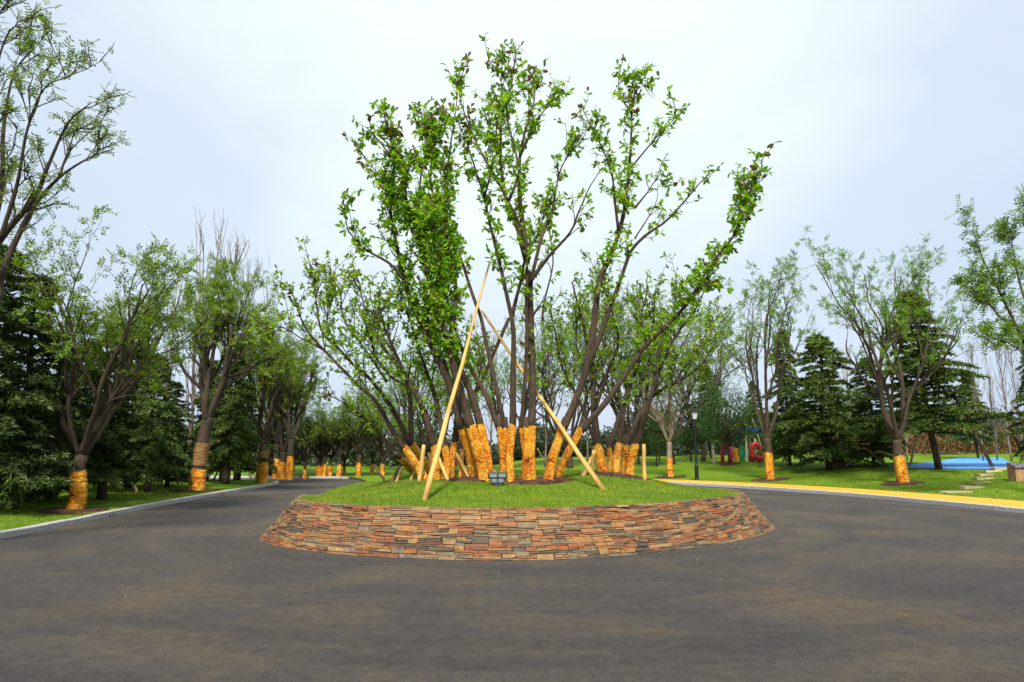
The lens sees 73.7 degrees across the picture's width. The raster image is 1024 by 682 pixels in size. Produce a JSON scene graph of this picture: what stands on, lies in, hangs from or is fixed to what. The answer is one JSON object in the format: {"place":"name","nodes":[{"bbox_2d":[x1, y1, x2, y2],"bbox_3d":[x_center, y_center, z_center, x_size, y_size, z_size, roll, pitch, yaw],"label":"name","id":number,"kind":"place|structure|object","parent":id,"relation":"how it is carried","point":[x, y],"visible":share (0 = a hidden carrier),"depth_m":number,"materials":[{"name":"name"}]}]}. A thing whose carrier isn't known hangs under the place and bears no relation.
{"place":"outdoors","nodes":[
{"label":"outdoors","id":0,"kind":"place"},
{"bbox_2d":[0,477,274,530],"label":"lawn","id":1,"kind":"structure","parent":0,"point":[215,483],"depth_m":19.96,"materials":[{"name":"plant"}]},
{"bbox_2d":[0,242,77,496],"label":"cedar tree","id":2,"kind":"object","parent":1,"relation":"on","point":[17,398],"visible":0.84,"depth_m":16.87,"materials":[{"name":"green plant"}]},
{"bbox_2d":[0,272,124,511],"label":"cedar tree","id":3,"kind":"object","parent":1,"relation":"on","point":[43,377],"visible":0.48,"depth_m":17.92,"materials":[{"name":"green plant"}]},
{"bbox_2d":[0,0,136,302],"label":"overhanging tree","id":4,"kind":"object","parent":1,"relation":"on","point":[30,208],"visible":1,"depth_m":11.98,"materials":[{"name":"green plant"}]},
{"bbox_2d":[41,354,105,502],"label":"cedar tree","id":5,"kind":"object","parent":1,"relation":"on","point":[50,496],"visible":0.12,"depth_m":20.41,"materials":[{"name":"green plant"}]},
{"bbox_2d":[35,507,115,516],"bbox_3d":[-11.220,4.420,17.587,1.904,0.238,1.617,0,-9,0],"label":"mulch bed","id":6,"kind":"object","parent":1,"relation":"on","point":[61,510],"visible":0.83,"depth_m":17.29,"materials":[{"name":"brown soil"}]},
{"bbox_2d":[0,204,237,508],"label":"vase tree","id":7,"kind":"object","parent":6,"relation":"on","point":[136,328],"visible":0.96,"depth_m":17.63,"materials":[{"name":"green plant"}]},
{"bbox_2d":[31,340,133,474],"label":"cedar tree","id":8,"kind":"object","parent":1,"relation":"on","point":[91,394],"visible":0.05,"depth_m":23.85,"materials":[{"name":"green plant"}]},
{"bbox_2d":[51,318,173,499],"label":"cedar tree","id":9,"kind":"object","parent":1,"relation":"on","point":[113,438],"visible":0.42,"depth_m":21.36,"materials":[{"name":"green plant"}]},
{"bbox_2d":[97,340,181,488],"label":"cedar tree","id":10,"kind":"object","parent":1,"relation":"on","point":[126,485],"visible":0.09,"depth_m":26.31,"materials":[{"name":"green plant"}]},
{"bbox_2d":[114,352,191,492],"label":"cedar tree","id":11,"kind":"object","parent":1,"relation":"on","point":[151,449],"visible":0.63,"depth_m":25.16,"materials":[{"name":"green plant"}]},
{"bbox_2d":[134,380,206,486],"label":"cedar tree","id":12,"kind":"object","parent":1,"relation":"on","point":[178,430],"visible":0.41,"depth_m":28.53,"materials":[{"name":"green plant"}]},
{"bbox_2d":[162,253,185,480],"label":"bare tree","id":13,"kind":"object","parent":1,"relation":"on","point":[172,364],"visible":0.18,"depth_m":31.50,"materials":[{"name":"brown plant"}]},
{"bbox_2d":[168,489,224,494],"bbox_3d":[-12.367,5.923,26.731,2.046,0.247,1.875,-6,-11,32],"label":"mulch bed","id":14,"kind":"object","parent":1,"relation":"on","point":[190,491],"visible":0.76,"depth_m":26.38,"materials":[{"name":"brown soil"}]},
{"bbox_2d":[183,209,210,480],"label":"bare tree","id":15,"kind":"object","parent":1,"relation":"on","point":[192,398],"visible":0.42,"depth_m":33.74,"materials":[{"name":"brown plant"}]},
{"bbox_2d":[181,359,243,481],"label":"cedar tree","id":16,"kind":"object","parent":1,"relation":"on","point":[197,401],"visible":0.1,"depth_m":34.10,"materials":[{"name":"green plant"}]},
{"bbox_2d":[199,211,227,405],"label":"bare tree","id":17,"kind":"object","parent":1,"relation":"on","point":[219,236],"visible":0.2,"depth_m":35.69,"materials":[{"name":"brown plant"}]},
{"bbox_2d":[191,340,278,483],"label":"cedar tree","id":18,"kind":"object","parent":1,"relation":"on","point":[227,425],"visible":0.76,"depth_m":32.56,"materials":[{"name":"green plant"}]},
{"bbox_2d":[215,227,256,481],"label":"bare tree","id":19,"kind":"object","parent":1,"relation":"on","point":[221,470],"visible":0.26,"depth_m":36.15,"materials":[{"name":"brown plant"}]},
{"bbox_2d":[158,252,321,490],"bbox_3d":[-11.083,0.995,27.463,5.972,10.055,4.651,-4,-10,25],"label":"vase tree","id":20,"kind":"object","parent":1,"relation":"on","point":[197,481],"visible":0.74,"depth_m":27.17,"materials":[{"name":"green plant"}]},
{"bbox_2d":[208,386,271,479],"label":"cedar tree","id":21,"kind":"object","parent":1,"relation":"on","point":[251,468],"visible":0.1,"depth_m":37.19,"materials":[{"name":"green plant"}]},
{"bbox_2d":[220,252,273,479],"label":"bare tree","id":22,"kind":"object","parent":1,"relation":"on","point":[235,473],"visible":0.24,"depth_m":38.17,"materials":[{"name":"brown plant"}]},
{"bbox_2d":[229,302,326,482],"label":"vase tree","id":23,"kind":"object","parent":1,"relation":"on","point":[262,471],"visible":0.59,"depth_m":34.82,"materials":[{"name":"green plant"}]},
{"bbox_2d":[248,327,315,478],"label":"vase tree","id":24,"kind":"object","parent":1,"relation":"on","point":[276,458],"visible":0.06,"depth_m":44.73,"materials":[{"name":"green plant"}]},
{"bbox_2d":[265,333,323,478],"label":"vase tree","id":25,"kind":"object","parent":1,"relation":"on","point":[281,472],"visible":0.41,"depth_m":43.54,"materials":[{"name":"green plant"}]},
{"bbox_2d":[255,335,351,479],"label":"vase tree","id":26,"kind":"object","parent":1,"relation":"on","point":[291,435],"visible":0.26,"depth_m":43.20,"materials":[{"name":"green plant"}]},
{"bbox_2d":[0,477,1023,681],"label":"road","id":27,"kind":"structure","parent":0,"point":[951,609],"depth_m":7.34,"materials":[{"name":"grey asphalt"}]},
{"bbox_2d":[0,479,278,538],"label":"kerb","id":28,"kind":"structure","parent":27,"relation":"on","point":[8,533],"depth_m":17.45,"materials":[{"name":"concrete"}]},
{"bbox_2d":[144,476,348,478],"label":"kerb","id":29,"kind":"structure","parent":27,"relation":"on","point":[337,477],"depth_m":45.01,"materials":[{"name":"concrete"}]},
{"bbox_2d":[259,488,774,560],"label":"stone wall","id":30,"kind":"structure","parent":27,"relation":"on","point":[531,533],"depth_m":11.20,"materials":[{"name":"orange stone"}]},
{"bbox_2d":[665,481,1023,512],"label":"kerb","id":31,"kind":"structure","parent":27,"relation":"on","point":[963,504],"depth_m":24.27,"materials":[{"name":"concrete"}]},
{"bbox_2d":[0,0,1023,454],"label":"sky","id":32,"kind":"structure","parent":0,"point":[883,113],"materials":[{"name":"white"}]},
{"bbox_2d":[0,453,1023,530],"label":"lawn","id":33,"kind":"structure","parent":0,"point":[708,468],"depth_m":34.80,"materials":[{"name":"plant"}]},
{"bbox_2d":[246,406,296,475],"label":"cedar tree","id":34,"kind":"object","parent":33,"relation":"on","point":[271,465],"visible":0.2,"depth_m":45.51,"materials":[{"name":"green plant"}]},
{"bbox_2d":[245,379,329,443],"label":"vase tree","id":35,"kind":"object","parent":33,"relation":"on","point":[290,403],"visible":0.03,"depth_m":50.69,"materials":[{"name":"green plant"}]},
{"bbox_2d":[263,383,339,471],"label":"vase tree","id":36,"kind":"object","parent":33,"relation":"on","point":[317,403],"visible":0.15,"depth_m":51.91,"materials":[{"name":"green plant"}]},
{"bbox_2d":[273,415,336,478],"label":"vase tree","id":37,"kind":"object","parent":33,"relation":"on","point":[303,452],"visible":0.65,"depth_m":44.48,"materials":[{"name":"green plant"}]},
{"bbox_2d":[295,415,342,475],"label":"vase tree","id":38,"kind":"object","parent":33,"relation":"on","point":[322,441],"visible":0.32,"depth_m":45.19,"materials":[{"name":"green plant"}]},
{"bbox_2d":[295,410,351,475],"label":"vase tree","id":39,"kind":"object","parent":33,"relation":"on","point":[318,456],"visible":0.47,"depth_m":45.16,"materials":[{"name":"green plant"}]},
{"bbox_2d":[298,410,356,475],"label":"vase tree","id":40,"kind":"object","parent":33,"relation":"on","point":[331,456],"visible":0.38,"depth_m":45.12,"materials":[{"name":"green plant"}]},
{"bbox_2d":[293,400,362,475],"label":"vase tree","id":41,"kind":"object","parent":33,"relation":"on","point":[324,469],"visible":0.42,"depth_m":45.00,"materials":[{"name":"green plant"}]},
{"bbox_2d":[243,236,429,480],"bbox_3d":[-4.081,0.342,16.701,4.616,6.300,2.819,0,-9,0],"label":"leafy tree","id":42,"kind":"object","parent":33,"relation":"on","point":[410,449],"visible":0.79,"depth_m":16.64,"materials":[{"name":"green plant"}]},
{"bbox_2d":[306,401,373,475],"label":"vase tree","id":43,"kind":"object","parent":33,"relation":"on","point":[339,453],"visible":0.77,"depth_m":44.50,"materials":[{"name":"green plant"}]},
{"bbox_2d":[321,426,366,474],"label":"vase tree","id":44,"kind":"object","parent":33,"relation":"on","point":[350,447],"visible":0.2,"depth_m":46.86,"materials":[{"name":"green plant"}]},
{"bbox_2d":[322,386,391,475],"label":"vase tree","id":45,"kind":"object","parent":33,"relation":"on","point":[363,443],"visible":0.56,"depth_m":44.94,"materials":[{"name":"green plant"}]},
{"bbox_2d":[350,413,405,473],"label":"vase tree","id":46,"kind":"object","parent":33,"relation":"on","point":[372,453],"visible":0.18,"depth_m":48.30,"materials":[{"name":"green plant"}]},
{"bbox_2d":[346,381,425,463],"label":"vase tree","id":47,"kind":"object","parent":33,"relation":"on","point":[388,453],"visible":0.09,"depth_m":54.20,"materials":[{"name":"green plant"}]},
{"bbox_2d":[351,402,421,475],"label":"vase tree","id":48,"kind":"object","parent":33,"relation":"on","point":[382,454],"visible":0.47,"depth_m":45.93,"materials":[{"name":"green plant"}]},
{"bbox_2d":[361,341,452,471],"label":"vase tree","id":49,"kind":"object","parent":33,"relation":"on","point":[405,402],"visible":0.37,"depth_m":51.05,"materials":[{"name":"green plant"}]},
{"bbox_2d":[335,96,493,480],"bbox_3d":[-2.085,-1.651,14.996,2.748,9.566,3.220,-6,-11,31],"label":"leafy tree","id":50,"kind":"object","parent":33,"relation":"on","point":[427,218],"visible":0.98,"depth_m":14.95,"materials":[{"name":"green plant"}]},
{"bbox_2d":[417,445,425,480],"bbox_3d":[-2.022,2.739,15.183,0.194,0.862,0.114,7,-12,-36],"label":"support pole","id":51,"kind":"object","parent":33,"relation":"on","point":[420,470],"visible":0.91,"depth_m":15.15,"materials":[{"name":"beige wood"}]},
{"bbox_2d":[391,359,506,455],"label":"vase tree","id":52,"kind":"object","parent":33,"relation":"on","point":[471,378],"visible":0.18,"depth_m":54.17,"materials":[{"name":"green plant"}]},
{"bbox_2d":[422,263,489,499],"bbox_3d":[-1.078,0.543,14.489,0.118,5.476,3.440,-3,-10,18],"label":"support pole","id":53,"kind":"object","parent":33,"relation":"on","point":[426,492],"visible":0.91,"depth_m":13.71,"materials":[{"name":"beige wood"}]},
{"bbox_2d":[441,317,509,471],"bbox_3d":[-0.972,1.429,17.504,2.054,4.005,0.120,-4,-10,24],"label":"support pole","id":54,"kind":"object","parent":33,"relation":"on","point":[497,344],"visible":0.3,"depth_m":17.42,"materials":[{"name":"brown wood"}]},
{"bbox_2d":[439,476,516,481],"bbox_3d":[-0.734,2.972,14.699,1.792,0.123,0.913,0,-9,0],"label":"mulch bed","id":55,"kind":"object","parent":33,"relation":"on","point":[469,478],"visible":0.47,"depth_m":14.48,"materials":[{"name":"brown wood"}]},
{"bbox_2d":[340,265,496,479],"bbox_3d":[-2.177,0.643,15.868,2.164,5.290,3.995,-8,-12,40],"label":"leafy tree","id":56,"kind":"object","parent":55,"relation":"on","point":[448,458],"visible":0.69,"depth_m":15.45,"materials":[{"name":"green plant"}]},
{"bbox_2d":[480,330,504,454],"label":"bare tree","id":57,"kind":"object","parent":33,"relation":"on","point":[490,434],"visible":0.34,"depth_m":56.81,"materials":[{"name":"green plant"}]},
{"bbox_2d":[488,471,506,485],"bbox_3d":[-0.288,2.773,13.752,0.392,0.286,0.161,0,-9,0],"label":"floodlight","id":58,"kind":"object","parent":33,"relation":"on","point":[497,478],"visible":1,"depth_m":13.71,"materials":[{"name":"grey metal"}]},
{"bbox_2d":[448,313,580,446],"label":"vase tree","id":59,"kind":"object","parent":33,"relation":"on","point":[494,402],"visible":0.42,"depth_m":49.06,"materials":[{"name":"green plant"}]},
{"bbox_2d":[504,478,562,484],"bbox_3d":[0.317,2.944,14.309,1.582,0.151,0.802,0,-9,0],"label":"mulch bed","id":60,"kind":"object","parent":33,"relation":"on","point":[539,481],"visible":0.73,"depth_m":14.09,"materials":[{"name":"brown soil"}]},
{"bbox_2d":[435,75,567,482],"bbox_3d":[-0.572,-1.967,15.598,3.497,10.425,2.254,-3,-10,18],"label":"leafy tree","id":61,"kind":"object","parent":60,"relation":"on","point":[506,438],"visible":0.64,"depth_m":15.34,"materials":[{"name":"green plant"}]},
{"bbox_2d":[440,32,608,479],"bbox_3d":[0.333,-2.120,15.305,3.807,10.544,2.696,0,-9,0],"label":"leafy tree","id":62,"kind":"object","parent":60,"relation":"on","point":[527,428],"visible":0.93,"depth_m":15.31,"materials":[{"name":"green plant"}]},
{"bbox_2d":[481,310,605,488],"bbox_3d":[0.587,1.187,15.248,3.301,4.233,0.110,-7,-12,35],"label":"support pole","id":63,"kind":"object","parent":33,"relation":"on","point":[595,478],"visible":0.87,"depth_m":14.76,"materials":[{"name":"beige wood"}]},
{"bbox_2d":[537,315,551,466],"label":"bare tree","id":64,"kind":"object","parent":33,"relation":"on","point":[545,456],"visible":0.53,"depth_m":49.06,"materials":[{"name":"brown plant"}]},
{"bbox_2d":[536,476,572,481],"bbox_3d":[0.875,2.977,14.697,0.967,0.125,0.648,0,-9,0],"label":"mulch bed","id":65,"kind":"object","parent":33,"relation":"on","point":[562,479],"visible":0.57,"depth_m":14.63,"materials":[{"name":"brown soil"}]},
{"bbox_2d":[543,54,781,479],"bbox_3d":[3.475,-1.942,15.839,5.279,10.416,2.660,-3,-10,15],"label":"leafy tree","id":66,"kind":"object","parent":65,"relation":"on","point":[699,280],"visible":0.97,"depth_m":15.23,"materials":[{"name":"green plant"}]},
{"bbox_2d":[491,281,645,467],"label":"vase tree","id":67,"kind":"object","parent":33,"relation":"on","point":[585,402],"visible":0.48,"depth_m":47.30,"materials":[{"name":"green plant"}]},
{"bbox_2d":[571,314,599,461],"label":"bare tree","id":68,"kind":"object","parent":33,"relation":"on","point":[587,446],"visible":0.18,"depth_m":48.36,"materials":[{"name":"green plant"}]},
{"bbox_2d":[542,249,671,472],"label":"leafy tree","id":69,"kind":"object","parent":33,"relation":"on","point":[613,464],"visible":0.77,"depth_m":18.65,"materials":[{"name":"green plant"}]},
{"bbox_2d":[577,471,649,479],"bbox_3d":[2.445,3.251,16.378,1.805,0.233,0.987,0,-9,0],"label":"mulch bed","id":70,"kind":"object","parent":33,"relation":"on","point":[615,474],"visible":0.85,"depth_m":16.15,"materials":[{"name":"brown soil"}]},
{"bbox_2d":[620,251,732,474],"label":"leafy tree","id":71,"kind":"object","parent":70,"relation":"on","point":[629,454],"visible":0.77,"depth_m":17.43,"materials":[{"name":"green plant"}]},
{"bbox_2d":[561,286,681,466],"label":"vase tree","id":72,"kind":"object","parent":33,"relation":"on","point":[616,398],"visible":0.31,"depth_m":46.96,"materials":[{"name":"green plant"}]},
{"bbox_2d":[642,444,646,480],"bbox_3d":[3.101,2.879,16.042,0.107,0.906,0.113,0,-9,0],"label":"support pole","id":73,"kind":"object","parent":33,"relation":"on","point":[644,475],"visible":0.91,"depth_m":16.01,"materials":[{"name":"beige wood"}]},
{"bbox_2d":[623,405,690,466],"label":"round tree","id":74,"kind":"object","parent":33,"relation":"on","point":[655,437],"visible":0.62,"depth_m":46.86,"materials":[{"name":"green plant"}]},
{"bbox_2d":[631,369,699,476],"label":"vase tree","id":75,"kind":"object","parent":33,"relation":"on","point":[669,462],"visible":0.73,"depth_m":40.82,"materials":[{"name":"green plant"}]},
{"bbox_2d":[597,293,764,463],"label":"vase tree","id":76,"kind":"object","parent":33,"relation":"on","point":[697,376],"visible":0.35,"depth_m":47.99,"materials":[{"name":"green plant"}]},
{"bbox_2d":[665,399,719,460],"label":"round tree","id":77,"kind":"object","parent":33,"relation":"on","point":[688,440],"visible":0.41,"depth_m":50.11,"materials":[{"name":"green plant"}]},
{"bbox_2d":[688,406,699,479],"bbox_3d":[10.390,5.743,38.681,0.553,4.168,0.553,0,-9,0],"label":"street lamp","id":78,"kind":"object","parent":33,"relation":"on","point":[694,411],"visible":0.99,"depth_m":38.70,"materials":[{"name":"metal"}]},
{"bbox_2d":[634,328,759,460],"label":"vase tree","id":79,"kind":"object","parent":33,"relation":"on","point":[703,452],"visible":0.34,"depth_m":50.27,"materials":[{"name":"green plant"}]},
{"bbox_2d":[684,364,729,457],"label":"cedar tree","id":80,"kind":"object","parent":33,"relation":"on","point":[697,402],"visible":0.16,"depth_m":58.81,"materials":[{"name":"green plant"}]},
{"bbox_2d":[684,377,763,462],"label":"round tree","id":81,"kind":"object","parent":33,"relation":"on","point":[723,426],"visible":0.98,"depth_m":45.31,"materials":[{"name":"green plant"}]},
{"bbox_2d":[711,424,781,462],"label":"play tower","id":82,"kind":"structure","parent":33,"relation":"on","point":[751,457],"depth_m":46.77,"materials":[{"name":"red plastic"}]},
{"bbox_2d":[734,381,764,454],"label":"cedar tree","id":83,"kind":"object","parent":33,"relation":"on","point":[751,388],"visible":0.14,"depth_m":63.62,"materials":[{"name":"green plant"}]},
{"bbox_2d":[751,477,789,481],"bbox_3d":[13.706,7.316,36.066,2.180,0.223,1.855,0,-9,0],"label":"mulch bed","id":84,"kind":"object","parent":33,"relation":"on","point":[770,480],"visible":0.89,"depth_m":35.73,"materials":[{"name":"brown soil"}]},
{"bbox_2d":[701,241,824,478],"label":"vase tree","id":85,"kind":"object","parent":84,"relation":"on","point":[768,453],"visible":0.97,"depth_m":37.28,"materials":[{"name":"green plant"}]},
{"bbox_2d":[746,328,807,467],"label":"cedar tree","id":86,"kind":"object","parent":33,"relation":"on","point":[785,453],"visible":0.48,"depth_m":42.85,"materials":[{"name":"green plant"}]},
{"bbox_2d":[774,333,900,469],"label":"cedar tree","id":87,"kind":"object","parent":33,"relation":"on","point":[811,436],"visible":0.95,"depth_m":38.27,"materials":[{"name":"green plant"}]},
{"bbox_2d":[833,356,907,462],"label":"cedar tree","id":88,"kind":"object","parent":33,"relation":"on","point":[866,390],"visible":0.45,"depth_m":39.07,"materials":[{"name":"green plant"}]},
{"bbox_2d":[881,480,924,485],"bbox_3d":[17.116,6.247,29.981,1.888,0.239,1.644,0,-9,0],"label":"mulch bed","id":89,"kind":"object","parent":33,"relation":"on","point":[895,483],"visible":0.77,"depth_m":29.68,"materials":[{"name":"brown soil"}]},
{"bbox_2d":[800,226,1003,482],"bbox_3d":[17.560,0.230,30.651,7.880,12.233,8.125,0,-9,0],"label":"vase tree","id":90,"kind":"object","parent":89,"relation":"on","point":[900,464],"visible":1,"depth_m":30.62,"materials":[{"name":"green plant"}]},
{"bbox_2d":[806,422,1023,456],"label":"hedge","id":91,"kind":"object","parent":33,"relation":"on","point":[944,447],"visible":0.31,"depth_m":57.01,"materials":[{"name":"green plant"}]},
{"bbox_2d":[842,289,1023,468],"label":"cedar tree","id":92,"kind":"object","parent":33,"relation":"on","point":[924,419],"visible":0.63,"depth_m":34.13,"materials":[{"name":"green plant"}]},
{"bbox_2d":[885,457,1009,468],"bbox_3d":[26.798,7.362,41.598,5.910,0.477,20.467,-6,-11,34],"label":"play surface","id":93,"kind":"object","parent":33,"relation":"on","point":[960,461],"visible":0.75,"depth_m":36.13,"materials":[{"name":"blue rubber"}]},
{"bbox_2d":[941,370,1005,457],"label":"cedar tree","id":94,"kind":"object","parent":33,"relation":"on","point":[958,438],"visible":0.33,"depth_m":47.91,"materials":[{"name":"green plant"}]},
{"bbox_2d":[952,393,994,466],"bbox_3d":[22.670,4.365,33.592,1.495,3.782,0.182,-4,-10,21],"label":"support pole","id":95,"kind":"object","parent":33,"relation":"on","point":[986,455],"visible":0.69,"depth_m":33.31,"materials":[{"name":"brown wood"}]},
{"bbox_2d":[959,340,991,460],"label":"bare tree","id":96,"kind":"object","parent":33,"relation":"on","point":[976,384],"visible":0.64,"depth_m":43.05,"materials":[{"name":"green plant"}]},
{"bbox_2d":[942,185,1023,356],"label":"overhanging tree","id":97,"kind":"object","parent":33,"relation":"on","point":[1011,328],"visible":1,"depth_m":23.40,"materials":[{"name":"green plant"}]},
{"bbox_2d":[979,345,1000,459],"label":"bare tree","id":98,"kind":"object","parent":33,"relation":"on","point":[990,398],"visible":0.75,"depth_m":43.36,"materials":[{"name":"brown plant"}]},
{"bbox_2d":[985,340,1016,460],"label":"bare tree","id":99,"kind":"object","parent":33,"relation":"on","point":[1004,394],"visible":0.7,"depth_m":42.09,"materials":[{"name":"grey plant"}]},
{"bbox_2d":[1000,349,1023,462],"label":"cedar tree","id":100,"kind":"object","parent":33,"relation":"on","point":[1019,398],"visible":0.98,"depth_m":32.22,"materials":[{"name":"green plant"}]},
{"bbox_2d":[1002,347,1023,445],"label":"bare tree","id":101,"kind":"object","parent":33,"relation":"on","point":[1021,436],"visible":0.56,"depth_m":41.79,"materials":[{"name":"grey plant"}]},
{"bbox_2d":[1006,463,1023,481],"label":"sign plinth","id":102,"kind":"structure","parent":33,"relation":"on","point":[1015,471],"depth_m":27.20,"materials":[{"name":"beige stone"}]},
{"bbox_2d":[655,479,1023,507],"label":"path","id":103,"kind":"structure","parent":0,"point":[1008,503],"depth_m":25.46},
{"label":"ground","id":104,"kind":"structure","parent":0,"visible":0},
{"bbox_2d":[1,372,1023,476],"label":"undergrowth","id":105,"kind":"object","parent":104,"relation":"on","point":[518,455],"visible":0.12,"depth_m":66.11,"materials":[{"name":"green plant"}]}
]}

